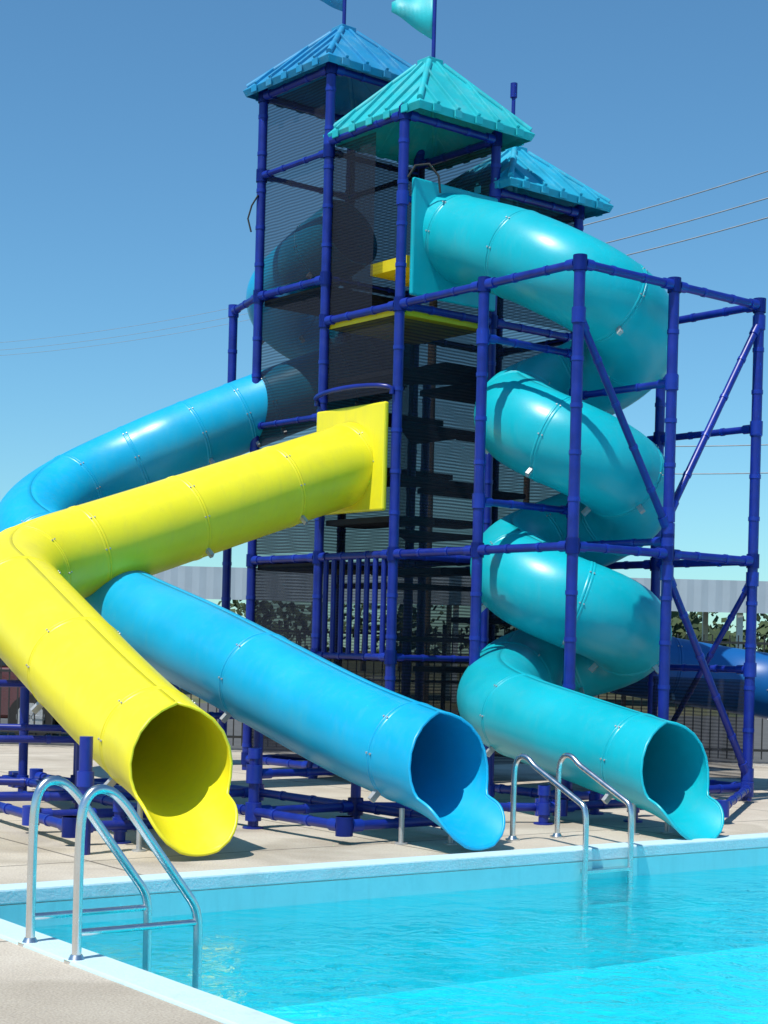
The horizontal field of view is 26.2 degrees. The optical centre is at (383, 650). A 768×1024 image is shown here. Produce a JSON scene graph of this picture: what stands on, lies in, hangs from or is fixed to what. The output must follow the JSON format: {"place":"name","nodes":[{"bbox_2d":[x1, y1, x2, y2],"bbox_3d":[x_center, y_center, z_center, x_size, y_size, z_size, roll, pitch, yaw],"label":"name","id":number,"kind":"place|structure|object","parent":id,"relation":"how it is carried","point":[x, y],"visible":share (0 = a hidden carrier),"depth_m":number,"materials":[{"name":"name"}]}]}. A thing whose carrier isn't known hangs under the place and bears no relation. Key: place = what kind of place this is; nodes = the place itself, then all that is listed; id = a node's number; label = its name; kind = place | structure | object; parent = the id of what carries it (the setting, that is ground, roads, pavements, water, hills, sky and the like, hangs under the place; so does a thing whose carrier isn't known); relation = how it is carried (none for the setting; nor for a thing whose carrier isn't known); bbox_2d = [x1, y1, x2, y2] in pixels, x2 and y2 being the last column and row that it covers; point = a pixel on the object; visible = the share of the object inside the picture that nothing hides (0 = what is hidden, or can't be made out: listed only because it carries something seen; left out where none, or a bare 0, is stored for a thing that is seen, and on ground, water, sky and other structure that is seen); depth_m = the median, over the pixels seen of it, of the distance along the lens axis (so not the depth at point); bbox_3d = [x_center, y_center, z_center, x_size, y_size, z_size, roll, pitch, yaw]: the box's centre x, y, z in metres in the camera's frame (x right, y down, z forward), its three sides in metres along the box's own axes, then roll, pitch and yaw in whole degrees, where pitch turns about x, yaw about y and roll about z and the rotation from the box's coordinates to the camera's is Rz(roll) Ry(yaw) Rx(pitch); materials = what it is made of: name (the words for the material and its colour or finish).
{"place":"outdoors","nodes":[
{"label":"outdoors","id":0,"kind":"place"},
{"bbox_2d":[0,744,767,1023],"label":"pool deck","id":1,"kind":"structure","parent":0,"point":[37,988],"depth_m":11.68,"materials":[{"name":"concrete"}]},
{"bbox_2d":[0,422,373,856],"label":"tube slide","id":2,"kind":"object","parent":1,"relation":"on","point":[75,662],"visible":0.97,"depth_m":13.09,"materials":[{"name":"yellow plastic"}]},
{"bbox_2d":[0,271,505,850],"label":"tube slide","id":3,"kind":"object","parent":1,"relation":"on","point":[428,761],"visible":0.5,"depth_m":13.43,"materials":[{"name":"blue plastic"}]},
{"bbox_2d":[0,0,765,854],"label":"water slide tower","id":4,"kind":"structure","parent":1,"relation":"on","point":[394,344],"depth_m":17.28,"materials":[{"name":"blue metal"}]},
{"bbox_2d":[423,193,723,839],"bbox_3d":[1.572,-1.628,15.067,2.680,6.183,5.088,1,0,0],"label":"spiral tube slide","id":5,"kind":"object","parent":4,"relation":"attached to","point":[515,698],"visible":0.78,"depth_m":15.76,"materials":[{"name":"teal plastic"}]},
{"bbox_2d":[0,833,767,1023],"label":"swimming pool","id":6,"kind":"structure","parent":1,"relation":"in","point":[221,1006],"depth_m":10.74,"materials":[{"name":"liquid"}]},
{"bbox_2d":[18,776,201,989],"bbox_3d":[-1.254,1.354,7.580,0.689,1.527,0.589,1,0,-36],"label":"pool ladder","id":7,"kind":"object","parent":6,"relation":"attached to","point":[147,926],"visible":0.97,"depth_m":7.56,"materials":[{"name":"silver metal"}]},
{"bbox_2d":[35,866,767,1023],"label":"water","id":8,"kind":"structure","parent":6,"relation":"in","point":[461,949],"depth_m":9.22,"materials":[{"name":"blue liquid"}]},
{"bbox_2d":[505,753,633,939],"bbox_3d":[1.371,1.417,12.198,0.559,1.278,0.869,1,0,-36],"label":"pool ladder","id":9,"kind":"object","parent":6,"relation":"attached to","point":[585,870],"visible":0.99,"depth_m":11.99,"materials":[{"name":"silver metal"}]},
{"bbox_2d":[0,634,767,759],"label":"metal fence","id":10,"kind":"object","parent":1,"relation":"on","point":[764,643],"visible":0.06,"depth_m":21.89,"materials":[{"name":"metal"}]},
{"bbox_2d":[658,637,767,719],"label":"tube slide","id":11,"kind":"object","parent":1,"relation":"on","point":[681,651],"visible":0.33,"depth_m":18.30,"materials":[{"name":"blue plastic"}]},
{"bbox_2d":[0,703,767,763],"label":"parking lot","id":12,"kind":"structure","parent":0,"point":[757,735],"depth_m":27.67,"materials":[{"name":"grey asphalt"}]},
{"bbox_2d":[0,658,59,735],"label":"parked car","id":13,"kind":"object","parent":12,"relation":"on","point":[13,706],"visible":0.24,"depth_m":23.22,"materials":[{"name":"metal"}]},
{"bbox_2d":[179,687,757,717],"bbox_3d":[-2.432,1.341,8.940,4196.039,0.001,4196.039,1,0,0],"label":"ground","id":14,"kind":"structure","parent":0,"point":[195,699],"depth_m":44.43,"materials":[{"name":"green concrete"}]},
{"bbox_2d":[152,566,767,648],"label":"open shelter","id":15,"kind":"object","parent":14,"relation":"on","point":[705,597],"visible":0.17,"depth_m":46.01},
{"bbox_2d":[218,600,767,652],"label":"tree line","id":16,"kind":"object","parent":14,"relation":"on","point":[677,625],"visible":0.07,"depth_m":72.80,"materials":[{"name":"green plant"}]},
{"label":"utility pole","id":17,"kind":"object","parent":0,"visible":0},
{"bbox_2d":[0,171,767,473],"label":"power lines","id":18,"kind":"object","parent":17,"relation":"attached to","point":[583,225],"visible":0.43,"depth_m":37.26,"materials":[{"name":"grey metal"}]}
]}

